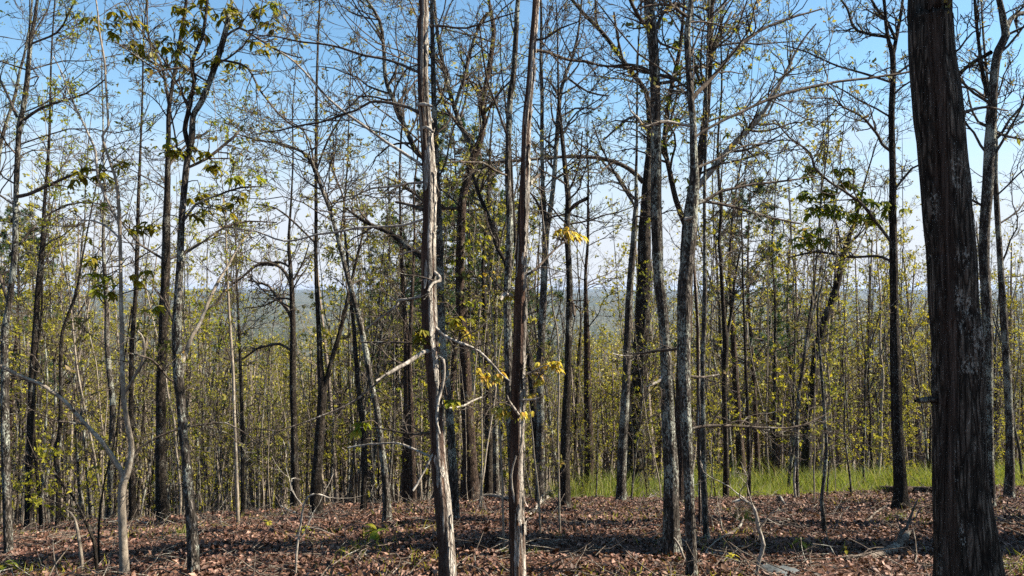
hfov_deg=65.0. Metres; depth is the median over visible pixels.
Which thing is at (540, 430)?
oak tree
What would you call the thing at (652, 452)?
sapling
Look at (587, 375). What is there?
oak tree
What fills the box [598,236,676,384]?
forest tree
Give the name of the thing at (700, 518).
slender tree
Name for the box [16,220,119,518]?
forest tree
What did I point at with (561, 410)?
forest tree
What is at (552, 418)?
forest tree
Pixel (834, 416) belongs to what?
sapling
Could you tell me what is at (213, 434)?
forest tree
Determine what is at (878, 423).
forest tree
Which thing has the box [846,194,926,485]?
forest tree
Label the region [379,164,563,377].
pine tree
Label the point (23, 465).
sapling
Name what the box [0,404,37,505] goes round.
sapling
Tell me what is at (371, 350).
forest tree
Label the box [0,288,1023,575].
ground
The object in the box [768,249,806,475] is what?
forest tree
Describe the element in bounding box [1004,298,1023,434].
forest tree
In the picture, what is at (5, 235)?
tree
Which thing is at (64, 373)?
forest tree
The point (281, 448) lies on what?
forest tree
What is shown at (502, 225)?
forest tree
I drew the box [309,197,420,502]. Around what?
forest tree
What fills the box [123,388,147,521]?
sapling
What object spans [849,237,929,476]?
forest tree
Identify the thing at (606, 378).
distant woods
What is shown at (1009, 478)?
oak tree
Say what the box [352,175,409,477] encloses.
forest tree
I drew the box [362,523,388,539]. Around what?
seedling
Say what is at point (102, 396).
forest tree
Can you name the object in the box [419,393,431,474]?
sapling
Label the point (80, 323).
sapling
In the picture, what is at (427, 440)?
forest tree
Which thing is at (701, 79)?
oak tree
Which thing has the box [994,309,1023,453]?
sapling
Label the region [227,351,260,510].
forest tree
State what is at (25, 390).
forest tree
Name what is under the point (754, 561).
fallen branch
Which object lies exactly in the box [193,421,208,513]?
sapling
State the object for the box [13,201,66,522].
forest tree
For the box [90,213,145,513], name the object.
forest tree
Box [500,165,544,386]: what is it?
forest tree
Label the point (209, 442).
forest tree
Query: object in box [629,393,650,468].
sapling
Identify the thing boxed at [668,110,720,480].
forest tree
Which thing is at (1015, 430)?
forest tree
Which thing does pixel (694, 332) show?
forest tree
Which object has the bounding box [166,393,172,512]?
sapling
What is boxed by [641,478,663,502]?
fallen branch
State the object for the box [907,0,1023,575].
oak tree
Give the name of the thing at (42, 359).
forest tree
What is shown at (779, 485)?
tall grass
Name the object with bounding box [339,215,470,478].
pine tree
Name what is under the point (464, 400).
sapling
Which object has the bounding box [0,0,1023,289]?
sky
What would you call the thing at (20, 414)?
sapling
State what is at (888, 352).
forest tree
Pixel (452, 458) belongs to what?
oak tree
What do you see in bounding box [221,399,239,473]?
sapling
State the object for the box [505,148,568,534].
sapling
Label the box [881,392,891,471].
sapling
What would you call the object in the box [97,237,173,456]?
forest tree
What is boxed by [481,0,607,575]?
hickory tree
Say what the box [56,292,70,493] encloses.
forest tree
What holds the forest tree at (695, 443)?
on the ground at (302, 298)
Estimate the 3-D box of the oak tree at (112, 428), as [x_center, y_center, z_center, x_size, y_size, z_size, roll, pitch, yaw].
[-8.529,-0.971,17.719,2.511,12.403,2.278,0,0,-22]
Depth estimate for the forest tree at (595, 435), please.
39.79 m
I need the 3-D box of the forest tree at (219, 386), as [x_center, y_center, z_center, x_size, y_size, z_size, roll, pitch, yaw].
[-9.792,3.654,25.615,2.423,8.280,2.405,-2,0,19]
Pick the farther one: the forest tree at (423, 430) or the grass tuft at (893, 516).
the forest tree at (423, 430)
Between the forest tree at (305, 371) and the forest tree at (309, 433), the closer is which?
the forest tree at (309, 433)
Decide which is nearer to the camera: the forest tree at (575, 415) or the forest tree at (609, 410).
the forest tree at (575, 415)
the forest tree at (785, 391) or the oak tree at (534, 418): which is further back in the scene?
the forest tree at (785, 391)
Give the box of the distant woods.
[0,190,1023,514]
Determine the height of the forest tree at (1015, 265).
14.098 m
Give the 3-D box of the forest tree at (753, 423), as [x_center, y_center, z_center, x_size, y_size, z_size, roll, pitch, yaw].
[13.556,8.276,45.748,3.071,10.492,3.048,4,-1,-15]
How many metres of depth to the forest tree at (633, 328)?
33.82 m
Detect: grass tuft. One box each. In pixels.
[171,524,185,536]
[722,506,762,524]
[878,510,914,520]
[1004,555,1023,575]
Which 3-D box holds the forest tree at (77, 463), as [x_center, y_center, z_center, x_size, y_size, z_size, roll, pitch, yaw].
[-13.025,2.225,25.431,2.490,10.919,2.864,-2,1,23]
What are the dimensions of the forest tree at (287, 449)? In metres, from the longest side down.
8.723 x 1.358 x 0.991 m
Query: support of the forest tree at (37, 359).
on the ground at (302, 298)
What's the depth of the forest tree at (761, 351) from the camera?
46.68 m
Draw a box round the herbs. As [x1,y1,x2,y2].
[0,485,1023,575]
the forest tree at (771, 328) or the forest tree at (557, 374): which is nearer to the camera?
the forest tree at (557, 374)
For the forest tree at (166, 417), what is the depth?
32.90 m
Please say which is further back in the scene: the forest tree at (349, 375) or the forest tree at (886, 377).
the forest tree at (886, 377)
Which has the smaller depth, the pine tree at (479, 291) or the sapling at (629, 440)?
the sapling at (629, 440)
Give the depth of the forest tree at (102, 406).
21.44 m
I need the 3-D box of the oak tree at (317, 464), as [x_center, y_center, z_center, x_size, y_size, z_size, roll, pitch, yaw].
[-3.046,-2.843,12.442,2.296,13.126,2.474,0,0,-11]
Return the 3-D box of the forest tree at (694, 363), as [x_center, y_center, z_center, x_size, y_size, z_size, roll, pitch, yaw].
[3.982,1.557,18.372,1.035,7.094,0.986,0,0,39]
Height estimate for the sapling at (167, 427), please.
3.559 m
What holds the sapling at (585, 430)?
on the ground at (302, 298)
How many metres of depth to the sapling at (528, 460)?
19.60 m
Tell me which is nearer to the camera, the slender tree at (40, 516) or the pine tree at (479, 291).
the slender tree at (40, 516)
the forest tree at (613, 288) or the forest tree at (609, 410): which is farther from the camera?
the forest tree at (609, 410)
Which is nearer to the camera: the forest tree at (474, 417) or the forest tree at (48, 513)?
the forest tree at (474, 417)
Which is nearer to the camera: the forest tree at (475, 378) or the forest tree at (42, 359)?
the forest tree at (42, 359)
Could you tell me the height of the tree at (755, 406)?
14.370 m
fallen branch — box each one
[104,518,149,523]
[483,492,524,502]
[530,487,554,513]
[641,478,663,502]
[663,522,816,564]
[673,537,685,559]
[681,527,728,560]
[694,458,785,575]
[697,499,743,547]
[843,498,921,561]
[859,504,890,530]
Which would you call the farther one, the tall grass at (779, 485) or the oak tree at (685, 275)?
the tall grass at (779, 485)
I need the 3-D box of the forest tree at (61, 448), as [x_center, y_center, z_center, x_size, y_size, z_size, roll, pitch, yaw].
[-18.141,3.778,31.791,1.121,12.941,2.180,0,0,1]
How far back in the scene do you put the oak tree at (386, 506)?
8.41 m
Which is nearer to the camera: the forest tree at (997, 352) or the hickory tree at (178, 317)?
the hickory tree at (178, 317)
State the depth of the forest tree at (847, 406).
37.33 m
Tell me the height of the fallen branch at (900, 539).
0.466 m
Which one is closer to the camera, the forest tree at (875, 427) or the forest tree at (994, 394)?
the forest tree at (875, 427)
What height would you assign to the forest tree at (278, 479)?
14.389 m
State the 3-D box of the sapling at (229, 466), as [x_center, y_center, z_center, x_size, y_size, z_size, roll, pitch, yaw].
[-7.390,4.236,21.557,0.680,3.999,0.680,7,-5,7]
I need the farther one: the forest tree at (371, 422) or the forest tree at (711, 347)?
the forest tree at (711, 347)
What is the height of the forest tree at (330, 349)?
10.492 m
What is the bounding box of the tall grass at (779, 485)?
[527,446,1023,498]
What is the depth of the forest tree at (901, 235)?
25.13 m
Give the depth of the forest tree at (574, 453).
24.77 m
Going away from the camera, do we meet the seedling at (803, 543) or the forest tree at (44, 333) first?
the seedling at (803, 543)
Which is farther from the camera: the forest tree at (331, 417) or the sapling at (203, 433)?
the forest tree at (331, 417)
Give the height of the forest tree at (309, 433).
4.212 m
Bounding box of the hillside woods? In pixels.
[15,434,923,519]
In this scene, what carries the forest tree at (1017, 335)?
on the ground at (302, 298)
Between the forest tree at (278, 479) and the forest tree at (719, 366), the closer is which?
the forest tree at (719, 366)
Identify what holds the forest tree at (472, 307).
on the ground at (302, 298)
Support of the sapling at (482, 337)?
on the ground at (302, 298)
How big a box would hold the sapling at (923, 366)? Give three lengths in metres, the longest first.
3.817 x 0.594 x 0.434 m
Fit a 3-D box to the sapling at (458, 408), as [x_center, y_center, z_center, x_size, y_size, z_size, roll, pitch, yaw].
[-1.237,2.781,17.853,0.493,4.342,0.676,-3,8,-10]
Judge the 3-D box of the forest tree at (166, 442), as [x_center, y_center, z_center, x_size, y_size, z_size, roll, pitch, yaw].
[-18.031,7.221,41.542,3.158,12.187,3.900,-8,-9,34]
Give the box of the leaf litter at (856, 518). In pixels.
[0,484,1023,575]
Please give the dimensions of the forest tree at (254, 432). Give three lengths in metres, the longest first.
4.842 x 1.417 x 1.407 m
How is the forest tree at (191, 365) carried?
on the ground at (302, 298)
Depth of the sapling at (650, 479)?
18.97 m
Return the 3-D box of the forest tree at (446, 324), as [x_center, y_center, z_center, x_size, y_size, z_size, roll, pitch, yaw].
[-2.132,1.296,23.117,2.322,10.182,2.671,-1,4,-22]
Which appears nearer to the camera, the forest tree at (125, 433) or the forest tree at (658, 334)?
the forest tree at (658, 334)
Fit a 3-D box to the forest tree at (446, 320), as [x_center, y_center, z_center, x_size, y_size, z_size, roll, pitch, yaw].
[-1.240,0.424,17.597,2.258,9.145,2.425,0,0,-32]
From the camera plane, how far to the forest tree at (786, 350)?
35.28 m
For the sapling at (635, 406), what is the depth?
18.66 m
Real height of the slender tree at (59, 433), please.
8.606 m
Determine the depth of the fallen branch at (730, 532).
7.42 m
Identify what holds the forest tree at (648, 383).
on the ground at (302, 298)
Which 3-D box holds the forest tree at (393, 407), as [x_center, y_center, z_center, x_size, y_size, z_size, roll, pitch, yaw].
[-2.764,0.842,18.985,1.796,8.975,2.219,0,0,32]
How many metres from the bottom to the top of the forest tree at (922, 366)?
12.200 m
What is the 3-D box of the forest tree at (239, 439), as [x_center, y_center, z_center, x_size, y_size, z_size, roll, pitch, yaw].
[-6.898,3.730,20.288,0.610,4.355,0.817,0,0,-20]
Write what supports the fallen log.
on the ground at (302, 298)
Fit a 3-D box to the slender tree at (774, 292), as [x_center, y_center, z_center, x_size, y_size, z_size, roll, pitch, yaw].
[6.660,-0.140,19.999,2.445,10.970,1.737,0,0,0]
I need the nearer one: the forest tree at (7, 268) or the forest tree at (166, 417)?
the forest tree at (7, 268)
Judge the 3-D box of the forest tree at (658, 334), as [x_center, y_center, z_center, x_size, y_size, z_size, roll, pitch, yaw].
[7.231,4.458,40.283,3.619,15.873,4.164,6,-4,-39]
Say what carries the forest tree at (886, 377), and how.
on the ground at (302, 298)
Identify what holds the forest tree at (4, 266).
on the ground at (302, 298)
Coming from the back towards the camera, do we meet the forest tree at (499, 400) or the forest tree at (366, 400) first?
the forest tree at (499, 400)
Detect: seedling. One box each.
[0,559,17,571]
[335,547,345,558]
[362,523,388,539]
[724,552,738,565]
[791,538,808,552]
[839,546,848,554]
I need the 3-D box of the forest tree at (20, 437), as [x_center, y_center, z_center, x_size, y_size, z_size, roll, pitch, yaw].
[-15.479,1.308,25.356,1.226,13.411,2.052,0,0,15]
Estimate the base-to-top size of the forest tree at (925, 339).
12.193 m
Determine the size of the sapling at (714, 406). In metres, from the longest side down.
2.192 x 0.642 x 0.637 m
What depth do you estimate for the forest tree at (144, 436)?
46.42 m
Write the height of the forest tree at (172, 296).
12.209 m
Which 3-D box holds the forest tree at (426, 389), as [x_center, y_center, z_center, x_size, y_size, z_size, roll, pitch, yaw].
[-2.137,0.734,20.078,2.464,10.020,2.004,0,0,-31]
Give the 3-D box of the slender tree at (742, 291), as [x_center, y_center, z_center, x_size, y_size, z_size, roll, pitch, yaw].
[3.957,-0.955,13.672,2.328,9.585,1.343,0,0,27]
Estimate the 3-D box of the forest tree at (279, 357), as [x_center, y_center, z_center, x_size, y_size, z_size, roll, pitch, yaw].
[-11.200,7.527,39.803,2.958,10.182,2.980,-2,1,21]
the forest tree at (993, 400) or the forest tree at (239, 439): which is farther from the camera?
the forest tree at (993, 400)
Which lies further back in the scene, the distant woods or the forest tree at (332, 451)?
the distant woods
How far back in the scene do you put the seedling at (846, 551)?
6.45 m
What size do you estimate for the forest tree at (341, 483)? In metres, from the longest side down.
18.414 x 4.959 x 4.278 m
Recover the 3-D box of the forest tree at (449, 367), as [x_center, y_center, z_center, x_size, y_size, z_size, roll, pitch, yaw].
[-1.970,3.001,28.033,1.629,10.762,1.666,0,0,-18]
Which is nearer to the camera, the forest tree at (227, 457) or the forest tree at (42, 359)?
the forest tree at (42, 359)
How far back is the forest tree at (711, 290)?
20.11 m
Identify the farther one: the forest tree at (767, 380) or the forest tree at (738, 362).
the forest tree at (767, 380)
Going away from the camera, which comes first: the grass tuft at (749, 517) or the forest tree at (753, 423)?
the grass tuft at (749, 517)
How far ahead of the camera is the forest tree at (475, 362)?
19.84 m
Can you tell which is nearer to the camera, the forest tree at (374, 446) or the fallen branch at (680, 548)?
the fallen branch at (680, 548)
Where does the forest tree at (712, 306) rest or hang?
on the ground at (302, 298)
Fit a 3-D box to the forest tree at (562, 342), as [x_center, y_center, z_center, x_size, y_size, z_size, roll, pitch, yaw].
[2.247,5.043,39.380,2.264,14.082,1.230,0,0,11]
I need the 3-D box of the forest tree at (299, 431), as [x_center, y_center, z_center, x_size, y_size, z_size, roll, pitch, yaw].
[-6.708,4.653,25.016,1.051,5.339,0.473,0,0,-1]
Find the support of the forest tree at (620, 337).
on the ground at (302, 298)
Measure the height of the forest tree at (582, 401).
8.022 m
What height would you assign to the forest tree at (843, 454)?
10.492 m
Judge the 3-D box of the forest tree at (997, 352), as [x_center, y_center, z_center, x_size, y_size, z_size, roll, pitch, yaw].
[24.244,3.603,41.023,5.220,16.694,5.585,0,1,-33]
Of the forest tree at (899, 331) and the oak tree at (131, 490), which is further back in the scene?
the forest tree at (899, 331)
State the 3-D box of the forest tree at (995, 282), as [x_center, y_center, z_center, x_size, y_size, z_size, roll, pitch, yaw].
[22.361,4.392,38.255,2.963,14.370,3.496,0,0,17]
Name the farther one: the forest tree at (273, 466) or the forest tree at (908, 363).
the forest tree at (908, 363)
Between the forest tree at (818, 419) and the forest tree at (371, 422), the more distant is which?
the forest tree at (818, 419)
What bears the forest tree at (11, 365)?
on the ground at (302, 298)
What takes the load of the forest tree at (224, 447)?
on the ground at (302, 298)
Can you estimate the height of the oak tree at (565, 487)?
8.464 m
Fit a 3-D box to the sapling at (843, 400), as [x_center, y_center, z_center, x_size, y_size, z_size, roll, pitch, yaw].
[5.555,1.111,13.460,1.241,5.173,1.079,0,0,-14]
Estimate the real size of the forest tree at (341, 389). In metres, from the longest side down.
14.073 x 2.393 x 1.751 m
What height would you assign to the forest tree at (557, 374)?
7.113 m
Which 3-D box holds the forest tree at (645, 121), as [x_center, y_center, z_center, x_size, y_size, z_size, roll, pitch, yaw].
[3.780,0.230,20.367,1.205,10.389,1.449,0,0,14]
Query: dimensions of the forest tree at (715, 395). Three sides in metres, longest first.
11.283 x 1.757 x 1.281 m
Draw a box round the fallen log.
[871,485,931,493]
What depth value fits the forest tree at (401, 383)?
20.89 m
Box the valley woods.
[9,306,1023,455]
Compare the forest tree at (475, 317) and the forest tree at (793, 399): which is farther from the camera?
the forest tree at (793, 399)
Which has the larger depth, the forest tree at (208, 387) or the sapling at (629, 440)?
the forest tree at (208, 387)
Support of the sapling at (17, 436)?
on the ground at (302, 298)
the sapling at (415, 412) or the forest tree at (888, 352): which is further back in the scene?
the forest tree at (888, 352)
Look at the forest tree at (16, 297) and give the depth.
29.47 m
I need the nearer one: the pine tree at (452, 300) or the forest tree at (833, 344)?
the pine tree at (452, 300)
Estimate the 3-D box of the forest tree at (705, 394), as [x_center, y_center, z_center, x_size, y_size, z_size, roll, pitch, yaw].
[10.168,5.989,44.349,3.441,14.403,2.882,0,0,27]
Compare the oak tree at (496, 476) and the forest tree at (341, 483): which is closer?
the oak tree at (496, 476)
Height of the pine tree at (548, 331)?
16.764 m
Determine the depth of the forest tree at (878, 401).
40.43 m
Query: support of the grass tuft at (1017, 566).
on the ground at (302, 298)
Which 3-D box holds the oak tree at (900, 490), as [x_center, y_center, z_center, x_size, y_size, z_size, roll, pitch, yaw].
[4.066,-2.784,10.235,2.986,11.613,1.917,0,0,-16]
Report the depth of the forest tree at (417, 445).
30.26 m
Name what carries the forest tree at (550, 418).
on the ground at (302, 298)
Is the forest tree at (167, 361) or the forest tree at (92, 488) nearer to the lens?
the forest tree at (92, 488)
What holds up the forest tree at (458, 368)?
on the ground at (302, 298)
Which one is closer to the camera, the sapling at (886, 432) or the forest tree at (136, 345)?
the sapling at (886, 432)
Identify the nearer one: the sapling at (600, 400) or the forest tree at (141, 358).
the sapling at (600, 400)
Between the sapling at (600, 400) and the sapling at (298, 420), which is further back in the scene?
the sapling at (298, 420)
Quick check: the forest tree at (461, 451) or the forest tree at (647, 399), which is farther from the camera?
the forest tree at (461, 451)
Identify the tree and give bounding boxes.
[0,0,100,193]
[0,0,120,527]
[0,0,174,554]
[0,96,126,523]
[0,109,100,526]
[0,120,54,523]
[0,178,101,521]
[0,199,18,334]
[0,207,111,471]
[0,216,77,523]
[0,218,51,514]
[0,225,70,460]
[0,229,14,360]
[0,242,79,523]
[0,287,25,521]
[0,330,40,523]
[8,189,150,518]
[9,189,66,522]
[10,104,179,521]
[10,163,69,438]
[10,172,84,460]
[10,306,78,520]
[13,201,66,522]
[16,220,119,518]
[18,289,105,520]
[19,87,143,525]
[26,197,119,519]
[27,88,108,518]
[29,243,78,520]
[35,236,120,520]
[39,190,127,519]
[45,341,77,517]
[47,302,129,519]
[47,381,85,517]
[52,323,92,519]
[56,201,114,521]
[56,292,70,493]
[60,0,184,518]
[64,238,122,513]
[65,307,90,514]
[68,357,114,518]
[70,278,154,511]
[72,0,241,520]
[76,281,170,487]
[78,0,328,573]
[80,354,107,516]
[87,301,126,516]
[89,0,201,521]
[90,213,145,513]
[91,205,157,517]
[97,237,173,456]
[101,197,187,449]
[103,185,196,517]
[110,215,196,514]
[115,307,137,517]
[118,290,154,461]
[118,311,189,515]
[123,215,200,516]
[124,255,158,515]
[125,298,154,516]
[129,176,233,514]
[132,273,191,450]
[135,163,231,509]
[137,214,269,507]
[140,316,189,513]
[140,373,172,511]
[144,210,225,509]
[145,217,186,516]
[150,51,287,522]
[150,332,197,513]
[163,0,519,575]
[167,245,232,510]
[169,273,240,512]
[169,305,205,504]
[171,165,313,513]
[171,264,248,510]
[172,39,454,522]
[172,348,248,510]
[179,169,276,509]
[187,198,279,510]
[196,159,299,511]
[196,347,225,507]
[204,332,249,510]
[206,376,248,510]
[209,194,308,509]
[212,343,266,508]
[214,0,345,506]
[217,269,251,510]
[221,370,264,509]
[226,358,258,508]
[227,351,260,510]
[227,389,255,508]
[228,353,250,487]
[232,281,259,494]
[233,336,260,509]
[237,317,288,508]
[244,0,387,514]
[249,301,305,508]
[250,279,305,507]
[251,185,328,502]
[257,341,313,506]
[257,351,289,507]
[263,362,284,498]
[268,328,302,503]
[269,327,316,506]
[271,322,310,500]
[275,321,313,504]
[278,358,311,502]
[279,0,403,509]
[279,341,300,504]
[279,390,310,498]
[284,0,504,521]
[285,191,382,502]
[285,337,330,503]
[298,192,384,503]
[298,374,328,502]
[305,337,348,495]
[308,202,392,502]
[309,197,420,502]
[314,131,402,502]
[316,177,427,496]
[323,238,385,502]
[323,352,346,502]
[324,169,367,502]
[326,139,458,502]
[326,195,401,502]
[327,306,351,488]
[328,173,372,503]
[334,142,379,501]
[335,201,423,501]
[338,307,395,500]
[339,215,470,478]
[349,135,428,487]
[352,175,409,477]
[353,0,451,502]
[355,113,552,485]
[357,210,387,502]
[362,210,448,501]
[366,210,429,487]
[368,3,470,502]
[369,192,423,431]
[374,120,474,455]
[375,215,429,499]
[376,0,716,494]
[376,213,419,466]
[377,270,421,457]
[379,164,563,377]
[381,119,478,498]
[387,0,539,500]
[393,256,429,499]
[395,267,432,498]
[397,0,631,501]
[397,95,497,498]
[401,157,477,467]
[412,290,446,499]
[415,241,476,500]
[417,72,517,495]
[421,118,530,477]
[437,249,477,444]
[440,190,564,494]
[441,48,582,493]
[445,280,479,444]
[445,284,475,430]
[446,81,555,494]
[449,0,519,558]
[452,129,577,485]
[454,168,499,405]
[454,366,491,497]
[455,275,491,482]
[456,105,539,470]
[459,4,572,498]
[460,105,483,401]
[460,182,505,408]
[466,178,556,482]
[466,233,491,412]
[471,199,560,481]
[475,176,561,493]
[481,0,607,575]
[481,212,539,491]
[482,289,534,496]
[484,288,513,452]
[496,0,667,506]
[497,153,562,475]
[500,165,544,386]
[504,153,597,484]
[525,407,535,489]
[527,171,621,482]
[530,372,561,462]
[540,0,909,575]
[540,230,603,424]
[545,221,584,490]
[545,369,556,492]
[546,256,579,466]
[548,77,645,489]
[553,366,571,463]
[555,340,595,467]
[560,332,598,493]
[570,339,583,486]
[572,0,736,558]
[572,344,603,447]
[574,0,737,500]
[574,196,662,467]
[583,383,602,478]
[597,365,619,481]
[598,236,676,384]
[604,0,827,503]
[604,224,662,470]
[607,296,627,441]
[609,227,638,423]
[614,215,674,473]
[623,169,692,403]
[632,0,719,526]
[632,240,701,420]
[639,92,676,403]
[647,0,764,538]
[652,182,751,480]
[652,263,710,391]
[657,238,713,419]
[665,211,753,415]
[668,0,773,497]
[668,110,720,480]
[669,88,776,479]
[669,188,712,408]
[670,175,833,475]
[673,248,701,431]
[691,129,750,405]
[691,166,742,466]
[691,191,764,479]
[691,270,731,471]
[692,201,733,449]
[692,271,741,470]
[695,0,796,498]
[698,86,780,479]
[705,202,743,471]
[706,257,738,483]
[707,177,808,477]
[708,283,742,473]
[722,179,775,474]
[727,0,962,510]
[728,62,827,482]
[736,354,778,474]
[740,264,784,440]
[743,78,875,491]
[745,142,806,477]
[749,137,847,468]
[751,141,842,478]
[752,198,795,437]
[757,0,872,498]
[761,240,808,435]
[766,333,807,478]
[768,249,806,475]
[768,321,790,474]
[782,140,835,472]
[783,281,853,468]
[790,84,917,487]
[791,184,845,475]
[792,292,863,474]
[799,289,821,457]
[800,255,843,440]
[802,290,875,471]
[803,177,857,474]
[815,216,887,476]
[834,191,910,472]
[835,212,911,470]
[836,217,924,478]
[837,247,916,475]
[841,291,866,475]
[843,268,892,471]
[844,140,915,478]
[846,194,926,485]
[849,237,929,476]
[853,175,930,475]
[856,269,903,464]
[860,250,930,458]
[860,276,899,468]
[866,220,912,466]
[867,298,920,467]
[873,190,976,469]
[874,250,929,465]
[878,0,1023,506]
[879,130,920,472]
[883,0,1023,497]
[901,211,994,373]
[902,254,927,469]
[903,245,991,474]
[903,257,930,473]
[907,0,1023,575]
[907,216,930,396]
[909,291,930,470]
[919,205,1023,482]
[926,232,1022,427]
[974,185,1023,411]
[978,258,1021,421]
[979,231,1016,451]
[980,296,1002,469]
[990,233,1023,468]
[994,257,1023,469]
[995,342,1023,468]
[1002,241,1023,465]
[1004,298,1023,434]
[1005,289,1023,396]
[1008,256,1023,460]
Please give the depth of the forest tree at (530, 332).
29.91 m
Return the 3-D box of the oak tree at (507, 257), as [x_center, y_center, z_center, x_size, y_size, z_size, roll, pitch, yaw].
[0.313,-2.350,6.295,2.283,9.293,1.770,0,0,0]
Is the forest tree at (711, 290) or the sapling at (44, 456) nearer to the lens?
the sapling at (44, 456)
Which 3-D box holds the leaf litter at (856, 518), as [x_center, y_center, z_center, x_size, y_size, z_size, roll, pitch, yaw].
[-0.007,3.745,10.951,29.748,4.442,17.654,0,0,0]
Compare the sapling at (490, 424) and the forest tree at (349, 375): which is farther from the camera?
the forest tree at (349, 375)
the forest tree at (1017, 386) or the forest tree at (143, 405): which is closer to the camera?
the forest tree at (143, 405)
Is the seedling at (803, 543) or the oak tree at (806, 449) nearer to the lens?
the seedling at (803, 543)
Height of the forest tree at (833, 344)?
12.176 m
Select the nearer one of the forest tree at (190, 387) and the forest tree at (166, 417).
the forest tree at (166, 417)
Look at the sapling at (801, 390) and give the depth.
12.31 m
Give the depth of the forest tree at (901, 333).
27.12 m
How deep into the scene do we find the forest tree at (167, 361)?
42.52 m
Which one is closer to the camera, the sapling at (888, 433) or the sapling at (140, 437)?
the sapling at (140, 437)
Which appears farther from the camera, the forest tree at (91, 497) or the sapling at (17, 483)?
the forest tree at (91, 497)
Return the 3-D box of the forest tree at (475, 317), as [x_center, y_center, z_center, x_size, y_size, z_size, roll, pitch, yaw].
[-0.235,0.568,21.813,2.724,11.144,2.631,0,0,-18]
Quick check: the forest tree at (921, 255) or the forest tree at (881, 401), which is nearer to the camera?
the forest tree at (881, 401)
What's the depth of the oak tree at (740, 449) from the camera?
22.49 m
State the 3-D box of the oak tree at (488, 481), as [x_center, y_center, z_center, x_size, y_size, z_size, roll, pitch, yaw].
[-0.371,-0.151,16.999,2.185,9.783,3.165,0,0,-41]
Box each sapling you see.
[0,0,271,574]
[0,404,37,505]
[10,295,45,524]
[10,363,25,498]
[10,437,98,571]
[12,377,39,523]
[65,306,171,565]
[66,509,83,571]
[78,405,118,527]
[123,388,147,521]
[125,371,143,474]
[135,359,151,515]
[143,313,198,514]
[166,382,176,471]
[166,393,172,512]
[189,348,240,511]
[190,353,213,515]
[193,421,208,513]
[198,436,220,510]
[204,306,229,510]
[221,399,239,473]
[226,376,249,510]
[238,389,256,475]
[252,371,275,508]
[255,314,287,508]
[268,440,379,573]
[280,399,315,505]
[390,317,430,474]
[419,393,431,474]
[437,243,553,549]
[451,329,462,450]
[452,333,475,499]
[461,288,503,487]
[463,175,505,507]
[471,387,563,535]
[474,234,529,506]
[488,279,533,497]
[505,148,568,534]
[523,411,534,492]
[525,409,533,479]
[528,318,570,495]
[554,336,610,496]
[578,293,622,497]
[606,217,660,499]
[617,277,647,496]
[627,399,637,497]
[628,309,661,497]
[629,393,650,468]
[633,394,662,487]
[647,407,660,475]
[691,318,732,495]
[700,315,727,486]
[706,386,729,497]
[781,51,904,534]
[791,265,829,500]
[800,210,882,492]
[804,285,862,495]
[821,383,846,475]
[830,325,845,490]
[877,407,892,459]
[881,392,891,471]
[886,375,922,481]
[910,301,931,435]
[993,339,1003,478]
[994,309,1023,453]
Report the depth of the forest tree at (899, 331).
43.76 m
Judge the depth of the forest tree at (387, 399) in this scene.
45.55 m
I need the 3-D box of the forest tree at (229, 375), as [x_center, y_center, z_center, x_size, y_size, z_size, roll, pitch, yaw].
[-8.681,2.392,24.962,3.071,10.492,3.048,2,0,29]
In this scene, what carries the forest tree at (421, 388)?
on the ground at (302, 298)
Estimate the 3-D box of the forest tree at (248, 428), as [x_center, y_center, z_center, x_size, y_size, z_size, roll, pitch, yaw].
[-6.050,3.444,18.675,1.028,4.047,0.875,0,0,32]
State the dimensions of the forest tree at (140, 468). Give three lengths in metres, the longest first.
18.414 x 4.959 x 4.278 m
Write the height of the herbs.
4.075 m
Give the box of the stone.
[759,564,798,575]
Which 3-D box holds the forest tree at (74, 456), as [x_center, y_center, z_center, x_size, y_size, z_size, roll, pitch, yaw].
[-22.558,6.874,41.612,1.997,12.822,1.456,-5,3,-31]
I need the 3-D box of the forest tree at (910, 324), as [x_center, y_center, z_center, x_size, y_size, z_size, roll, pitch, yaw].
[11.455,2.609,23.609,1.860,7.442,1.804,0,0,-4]
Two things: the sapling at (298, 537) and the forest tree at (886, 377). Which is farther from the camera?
the forest tree at (886, 377)
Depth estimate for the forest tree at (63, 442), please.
39.07 m
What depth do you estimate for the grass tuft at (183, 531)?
7.62 m
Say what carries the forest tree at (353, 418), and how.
on the ground at (302, 298)
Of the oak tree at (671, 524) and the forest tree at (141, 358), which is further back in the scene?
the forest tree at (141, 358)
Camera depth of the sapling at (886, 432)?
21.20 m
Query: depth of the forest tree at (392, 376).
24.78 m
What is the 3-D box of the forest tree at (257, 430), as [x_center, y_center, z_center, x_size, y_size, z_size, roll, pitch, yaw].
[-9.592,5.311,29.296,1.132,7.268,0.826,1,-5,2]
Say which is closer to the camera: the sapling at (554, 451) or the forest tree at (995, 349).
the sapling at (554, 451)
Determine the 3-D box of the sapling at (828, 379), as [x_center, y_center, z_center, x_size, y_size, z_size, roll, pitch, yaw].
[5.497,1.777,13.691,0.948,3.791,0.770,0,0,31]
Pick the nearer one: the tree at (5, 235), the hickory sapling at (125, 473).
the hickory sapling at (125, 473)
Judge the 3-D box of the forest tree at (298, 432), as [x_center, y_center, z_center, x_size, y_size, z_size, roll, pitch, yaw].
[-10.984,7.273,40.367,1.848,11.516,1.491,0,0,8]
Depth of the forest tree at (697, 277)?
30.51 m
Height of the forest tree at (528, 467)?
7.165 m
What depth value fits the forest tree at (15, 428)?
39.19 m

